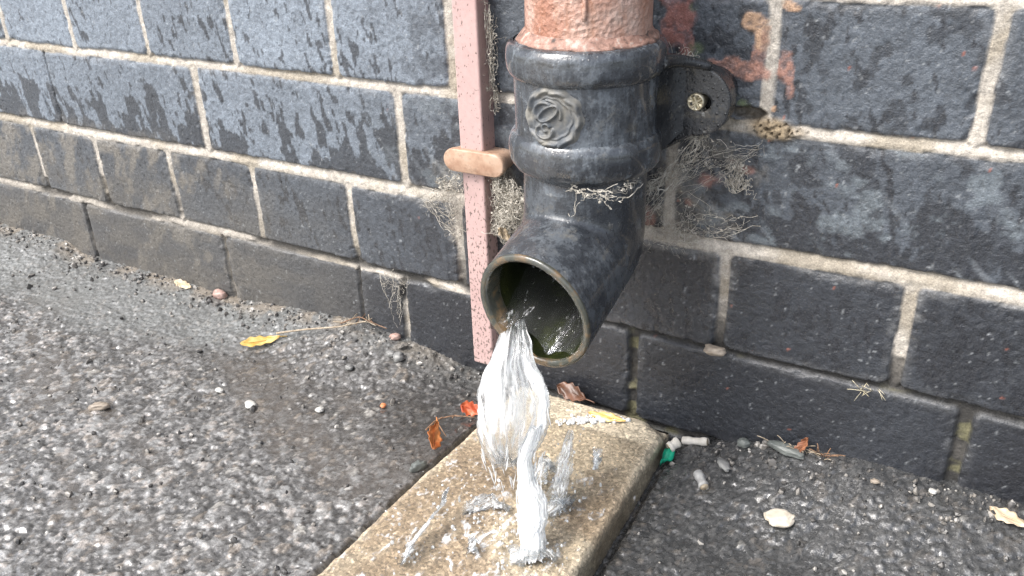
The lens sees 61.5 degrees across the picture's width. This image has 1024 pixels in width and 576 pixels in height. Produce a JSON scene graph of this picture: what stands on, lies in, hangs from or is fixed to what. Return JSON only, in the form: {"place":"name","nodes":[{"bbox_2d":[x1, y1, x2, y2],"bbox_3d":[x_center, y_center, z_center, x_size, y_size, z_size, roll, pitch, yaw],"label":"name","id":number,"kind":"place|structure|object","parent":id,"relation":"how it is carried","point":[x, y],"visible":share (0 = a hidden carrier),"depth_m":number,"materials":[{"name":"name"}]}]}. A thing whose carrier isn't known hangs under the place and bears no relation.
{"place":"outdoors","nodes":[
{"label":"outdoors","id":0,"kind":"place"},
{"bbox_2d":[0,223,1023,575],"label":"ground","id":1,"kind":"structure","parent":0,"point":[746,539],"depth_m":0.64,"materials":[{"name":"grey asphalt"}]},
{"bbox_2d":[88,401,110,410],"bbox_3d":[-0.342,0.098,0.712,0.018,0.007,0.009,-4,27,-3],"label":"pebble","id":2,"kind":"object","parent":1,"relation":"on","point":[100,406],"visible":1,"depth_m":0.71,"materials":[{"name":"beige stone"}]},
{"bbox_2d":[174,279,191,288],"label":"leaf","id":3,"kind":"object","parent":1,"relation":"on","point":[182,284],"visible":1,"depth_m":0.90,"materials":[{"name":"beige plant"}]},
{"bbox_2d":[215,387,223,392],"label":"pebble","id":4,"kind":"object","parent":1,"relation":"on","point":[219,390],"visible":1,"depth_m":0.73,"materials":[{"name":"white stone"}]},
{"bbox_2d":[212,289,227,299],"bbox_3d":[-0.299,0.007,0.878,0.016,0.011,0.011,13,30,27],"label":"pebble","id":5,"kind":"object","parent":1,"relation":"on","point":[219,294],"visible":1,"depth_m":0.87,"materials":[{"name":"stone"}]},
{"bbox_2d":[245,400,256,408],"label":"pebble","id":6,"kind":"object","parent":1,"relation":"on","point":[249,404],"visible":1,"depth_m":0.71,"materials":[{"name":"white stone"}]},
{"bbox_2d":[240,335,286,346],"bbox_3d":[-0.228,0.048,0.790,0.042,0.004,0.013,-10,48,-15],"label":"leaf","id":7,"kind":"object","parent":1,"relation":"on","point":[254,341],"visible":1,"depth_m":0.79,"materials":[{"name":"yellow plant"}]},
{"bbox_2d":[315,406,323,412],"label":"pebble","id":8,"kind":"object","parent":1,"relation":"on","point":[319,409],"visible":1,"depth_m":0.70,"materials":[{"name":"white stone"}]},
{"bbox_2d":[276,314,376,333],"bbox_3d":[-0.169,0.029,0.789,0.095,0.024,0.024,3,27,10],"label":"twig","id":9,"kind":"object","parent":1,"relation":"on","point":[348,324],"visible":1,"depth_m":0.78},
{"bbox_2d":[345,363,353,369],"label":"pebble","id":10,"kind":"object","parent":1,"relation":"on","point":[349,366],"visible":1,"depth_m":0.74,"materials":[{"name":"grey stone"}]},
{"bbox_2d":[340,314,386,328],"bbox_3d":[-0.133,0.028,0.787,0.044,0.009,0.024,2,27,9],"label":"twig","id":11,"kind":"object","parent":1,"relation":"on","point":[359,319],"visible":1,"depth_m":0.78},
{"bbox_2d":[386,350,394,357],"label":"pebble","id":12,"kind":"object","parent":1,"relation":"on","point":[389,353],"visible":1,"depth_m":0.75,"materials":[{"name":"grey stone"}]},
{"bbox_2d":[379,269,409,327],"bbox_3d":[-0.102,0.010,0.753,0.032,0.055,0.011,13,30,27],"label":"cobweb","id":13,"kind":"object","parent":1,"relation":"on","point":[394,292],"visible":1,"depth_m":0.75},
{"bbox_2d":[389,333,400,340],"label":"pebble","id":14,"kind":"object","parent":1,"relation":"on","point":[394,336],"visible":1,"depth_m":0.77,"materials":[{"name":"stone"}]},
{"bbox_2d":[393,351,404,361],"bbox_3d":[-0.099,0.060,0.751,0.010,0.009,0.011,-7,27,-10],"label":"pebble","id":15,"kind":"object","parent":1,"relation":"on","point":[398,356],"visible":1,"depth_m":0.75,"materials":[{"name":"grey stone"}]},
{"bbox_2d":[409,460,426,472],"bbox_3d":[-0.069,0.130,0.627,0.015,0.007,0.007,-21,33,-33],"label":"pebble","id":16,"kind":"object","parent":1,"relation":"on","point":[417,465],"visible":1,"depth_m":0.62,"materials":[{"name":"stone"}]},
{"bbox_2d":[427,417,442,449],"bbox_3d":[-0.057,0.110,0.648,0.010,0.013,0.026,6,28,16],"label":"leaf","id":17,"kind":"object","parent":1,"relation":"on","point":[435,438],"visible":1,"depth_m":0.65,"materials":[{"name":"orange plant"}]},
{"bbox_2d":[425,415,474,435],"bbox_3d":[-0.049,0.106,0.672,0.040,0.009,0.017,-22,33,-33],"label":"twig","id":18,"kind":"object","parent":1,"relation":"on","point":[432,423],"visible":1,"depth_m":0.67,"materials":[{"name":"brown plant"}]},
{"bbox_2d":[460,400,477,415],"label":"leaf","id":19,"kind":"object","parent":1,"relation":"on","point":[469,408],"visible":0.81,"depth_m":0.69,"materials":[{"name":"orange plant"}]},
{"bbox_2d":[317,386,668,575],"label":"concrete slab","id":20,"kind":"object","parent":1,"relation":"on","point":[632,451],"depth_m":0.58,"materials":[{"name":"beige concrete"}]},
{"bbox_2d":[341,449,602,575],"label":"water","id":21,"kind":"structure","parent":20,"relation":"on","point":[481,537],"depth_m":0.55,"materials":[{"name":"clear liquid"}]},
{"bbox_2d":[390,475,448,567],"bbox_3d":[-0.055,0.147,0.548,0.027,0.030,0.068,13,30,27],"label":"water splash","id":22,"kind":"object","parent":21,"relation":"on","point":[418,534],"visible":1,"depth_m":0.54,"materials":[{"name":"liquid"}]},
{"bbox_2d":[320,436,575,575],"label":"water droplets","id":23,"kind":"object","parent":21,"relation":"on","point":[493,530],"visible":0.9,"depth_m":0.55},
{"bbox_2d":[466,536,478,556],"bbox_3d":[-0.025,0.162,0.537,0.009,0.010,0.011,13,30,27],"label":"water splash","id":24,"kind":"object","parent":21,"relation":"on","point":[473,540],"visible":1,"depth_m":0.54,"materials":[{"name":"liquid"}]},
{"bbox_2d":[454,485,518,524],"bbox_3d":[-0.018,0.137,0.568,0.032,0.028,0.042,21,35,38],"label":"water splash","id":25,"kind":"object","parent":21,"relation":"on","point":[497,504],"visible":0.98,"depth_m":0.57,"materials":[{"name":"liquid"}]},
{"bbox_2d":[501,520,567,569],"bbox_3d":[0.014,0.160,0.527,0.040,0.021,0.036,2,27,8],"label":"water splash","id":26,"kind":"object","parent":21,"relation":"on","point":[518,558],"visible":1,"depth_m":0.53,"materials":[{"name":"liquid"}]},
{"bbox_2d":[535,455,557,483],"bbox_3d":[0.022,0.123,0.593,0.021,0.024,0.018,13,30,27],"label":"water splash","id":27,"kind":"object","parent":21,"relation":"on","point":[549,462],"visible":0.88,"depth_m":0.59,"materials":[{"name":"liquid"}]},
{"bbox_2d":[545,413,587,511],"bbox_3d":[0.029,0.115,0.570,0.027,0.060,0.049,13,30,27],"label":"water splash","id":28,"kind":"object","parent":21,"relation":"on","point":[561,489],"visible":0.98,"depth_m":0.57,"materials":[{"name":"liquid"}]},
{"bbox_2d":[545,476,601,525],"bbox_3d":[0.037,0.134,0.572,0.045,0.026,0.033,-15,30,-25],"label":"water splash","id":29,"kind":"object","parent":21,"relation":"on","point":[561,502],"visible":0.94,"depth_m":0.57,"materials":[{"name":"liquid"}]},
{"bbox_2d":[592,446,602,470],"bbox_3d":[0.058,0.119,0.597,0.009,0.017,0.011,13,30,27],"label":"water splash","id":30,"kind":"object","parent":21,"relation":"on","point":[595,461],"visible":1,"depth_m":0.60,"materials":[{"name":"liquid"}]},
{"bbox_2d":[476,264,582,563],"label":"water stream","id":31,"kind":"structure","parent":20,"relation":"on","point":[532,515],"depth_m":0.53,"materials":[{"name":"liquid"}]},
{"bbox_2d":[557,381,594,402],"bbox_3d":[0.051,0.085,0.688,0.038,0.012,0.010,17,33,34],"label":"leaf","id":32,"kind":"object","parent":20,"relation":"on","point":[570,391],"visible":1,"depth_m":0.69,"materials":[{"name":"brown plant"}]},
{"bbox_2d":[555,414,630,425],"bbox_3d":[0.062,0.101,0.662,0.058,0.004,0.014,-2,27,0],"label":"foam","id":33,"kind":"object","parent":20,"relation":"on","point":[583,420],"visible":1,"depth_m":0.66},
{"bbox_2d":[588,411,625,421],"bbox_3d":[0.073,0.099,0.661,0.030,0.003,0.010,9,43,22],"label":"leaf","id":34,"kind":"object","parent":33,"relation":"on","point":[607,417],"visible":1,"depth_m":0.66,"materials":[{"name":"yellow plant"}]},
{"bbox_2d":[0,226,1021,575],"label":"grit","id":35,"kind":"object","parent":1,"relation":"on","point":[700,464],"visible":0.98,"depth_m":0.68,"materials":[{"name":"grey gravel"}]},
{"bbox_2d":[0,0,1023,504],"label":"brick wall","id":36,"kind":"structure","parent":1,"relation":"on","point":[284,152],"depth_m":0.62,"materials":[{"name":"black brick"}]},
{"bbox_2d":[421,170,467,242],"bbox_3d":[-0.053,-0.063,0.675,0.059,0.068,0.023,13,30,27],"label":"cobweb","id":37,"kind":"object","parent":36,"relation":"attached to","point":[450,195],"visible":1,"depth_m":0.68},
{"bbox_2d":[444,0,512,364],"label":"conduit","id":38,"kind":"object","parent":36,"relation":"attached to","point":[478,158],"visible":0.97,"depth_m":0.63,"materials":[{"name":"pink plastic"}]},
{"bbox_2d":[481,0,505,114],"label":"cobweb","id":39,"kind":"object","parent":36,"relation":"attached to","point":[491,44],"visible":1,"depth_m":0.60},
{"bbox_2d":[481,167,523,244],"bbox_3d":[-0.003,-0.054,0.637,0.054,0.068,0.038,13,30,27],"label":"cobweb","id":40,"kind":"object","parent":36,"relation":"attached to","point":[504,214],"visible":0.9,"depth_m":0.64},
{"bbox_2d":[498,227,509,240],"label":"leaf","id":41,"kind":"object","parent":40,"relation":"attached to","point":[503,233],"visible":0.87,"depth_m":0.63,"materials":[{"name":"beige plant"}]},
{"bbox_2d":[515,0,659,51],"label":"downpipe","id":42,"kind":"object","parent":36,"relation":"attached to","point":[580,25],"visible":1,"depth_m":0.47,"materials":[{"name":"metal"}]},
{"bbox_2d":[480,34,737,367],"bbox_3d":[0.056,-0.062,0.541,0.110,0.188,0.168,28,39,45],"label":"drain shoe","id":43,"kind":"object","parent":36,"relation":"attached to","point":[595,120],"visible":0.94,"depth_m":0.50,"materials":[{"name":"black paint"}]},
{"bbox_2d":[565,177,642,216],"bbox_3d":[0.056,-0.053,0.499,0.050,0.019,0.027,-7,27,-10],"label":"cobweb","id":44,"kind":"object","parent":43,"relation":"attached to","point":[603,190],"visible":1,"depth_m":0.50},
{"bbox_2d":[645,136,703,229],"bbox_3d":[0.099,-0.067,0.554,0.045,0.074,0.022,0,27,5],"label":"cobweb","id":45,"kind":"object","parent":43,"relation":"attached to","point":[650,186],"visible":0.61,"depth_m":0.55},
{"bbox_2d":[668,41,699,56],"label":"cobweb","id":46,"kind":"object","parent":43,"relation":"attached to","point":[685,50],"visible":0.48,"depth_m":0.52},
{"bbox_2d":[684,108,713,143],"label":"cobweb","id":47,"kind":"object","parent":43,"relation":"attached to","point":[693,136],"visible":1,"depth_m":0.53},
{"bbox_2d":[643,191,755,257],"bbox_3d":[0.123,-0.038,0.578,0.083,0.052,0.018,13,30,27],"label":"cobweb","id":48,"kind":"object","parent":36,"relation":"attached to","point":[690,235],"visible":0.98,"depth_m":0.58},
{"bbox_2d":[645,136,761,219],"bbox_3d":[0.118,-0.073,0.559,0.088,0.074,0.030,5,28,15],"label":"cobweb","id":49,"kind":"object","parent":36,"relation":"attached to","point":[696,160],"visible":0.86,"depth_m":0.56},
{"bbox_2d":[703,344,725,356],"bbox_3d":[0.145,0.045,0.614,0.016,0.008,0.009,13,30,27],"label":"mortar lump","id":50,"kind":"object","parent":36,"relation":"attached to","point":[711,350],"visible":1,"depth_m":0.61,"materials":[{"name":"beige concrete"}]},
{"bbox_2d":[719,154,756,199],"bbox_3d":[0.144,-0.070,0.551,0.026,0.028,0.014,13,30,27],"label":"cobweb","id":51,"kind":"object","parent":36,"relation":"attached to","point":[733,184],"visible":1,"depth_m":0.55},
{"bbox_2d":[850,380,885,400],"bbox_3d":[0.234,0.070,0.567,0.025,0.015,0.006,13,30,27],"label":"straw tuft","id":52,"kind":"object","parent":36,"relation":"attached to","point":[861,390],"visible":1,"depth_m":0.56,"materials":[{"name":"beige plant"}]},
{"bbox_2d":[660,448,674,466],"bbox_3d":[0.116,0.124,0.640,0.009,0.008,0.025,13,30,27],"label":"plastic scrap","id":53,"kind":"object","parent":1,"relation":"on","point":[668,454],"visible":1,"depth_m":0.64,"materials":[{"name":"green plastic"}]},
{"bbox_2d":[666,437,681,451],"bbox_3d":[0.121,0.117,0.642,0.011,0.010,0.008,-14,29,-22],"label":"cigarette end","id":54,"kind":"object","parent":53,"relation":"on","point":[673,444],"visible":1,"depth_m":0.64,"materials":[{"name":"paper"}]},
{"bbox_2d":[681,436,708,445],"bbox_3d":[0.139,0.116,0.654,0.021,0.011,0.007,13,30,27],"label":"cigarette end","id":55,"kind":"object","parent":1,"relation":"on","point":[689,440],"visible":1,"depth_m":0.65,"materials":[{"name":"paper"}]},
{"bbox_2d":[693,470,708,490],"bbox_3d":[0.135,0.137,0.613,0.008,0.008,0.015,-5,27,-6],"label":"cigarette end","id":56,"kind":"object","parent":1,"relation":"on","point":[700,479],"visible":1,"depth_m":0.61,"materials":[{"name":"paper"}]},
{"bbox_2d":[717,457,730,471],"bbox_3d":[0.152,0.127,0.618,0.008,0.004,0.016,-8,27,-12],"label":"pebble","id":57,"kind":"object","parent":1,"relation":"on","point":[724,464],"visible":1,"depth_m":0.62,"materials":[{"name":"grey stone"}]},
{"bbox_2d":[737,437,750,447],"bbox_3d":[0.170,0.114,0.632,0.010,0.008,0.008,13,30,27],"label":"pebble","id":58,"kind":"object","parent":1,"relation":"on","point":[742,442],"visible":1,"depth_m":0.63,"materials":[{"name":"stone"}]},
{"bbox_2d":[764,508,794,527],"bbox_3d":[0.179,0.154,0.574,0.021,0.006,0.017,4,27,12],"label":"pebble","id":59,"kind":"object","parent":1,"relation":"on","point":[779,518],"visible":1,"depth_m":0.57,"materials":[{"name":"beige stone"}]},
{"bbox_2d":[767,440,804,458],"bbox_3d":[0.195,0.115,0.612,0.029,0.007,0.009,22,35,39],"label":"pebble","id":60,"kind":"object","parent":1,"relation":"on","point":[781,447],"visible":1,"depth_m":0.61,"materials":[{"name":"stone"}]},
{"bbox_2d":[794,437,808,452],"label":"leaf","id":61,"kind":"object","parent":60,"relation":"on","point":[802,445],"visible":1,"depth_m":0.61,"materials":[{"name":"brown plant"}]},
{"bbox_2d":[757,435,830,459],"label":"dry roots","id":62,"kind":"object","parent":1,"relation":"on","point":[814,452],"visible":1,"depth_m":0.61,"materials":[{"name":"brown plant"}]},
{"bbox_2d":[809,443,844,457],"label":"dry roots","id":63,"kind":"object","parent":1,"relation":"on","point":[827,453],"visible":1,"depth_m":0.60,"materials":[{"name":"brown plant"}]},
{"bbox_2d":[870,478,879,483],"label":"pebble","id":64,"kind":"object","parent":1,"relation":"on","point":[875,481],"visible":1,"depth_m":0.57,"materials":[{"name":"beige stone"}]},
{"bbox_2d":[928,488,936,494],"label":"pebble","id":65,"kind":"object","parent":1,"relation":"on","point":[932,491],"visible":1,"depth_m":0.56,"materials":[{"name":"white stone"}]},
{"bbox_2d":[989,506,1023,526],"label":"leaf","id":66,"kind":"object","parent":1,"relation":"on","point":[1006,515],"visible":1,"depth_m":0.54,"materials":[{"name":"beige plant"}]}
]}

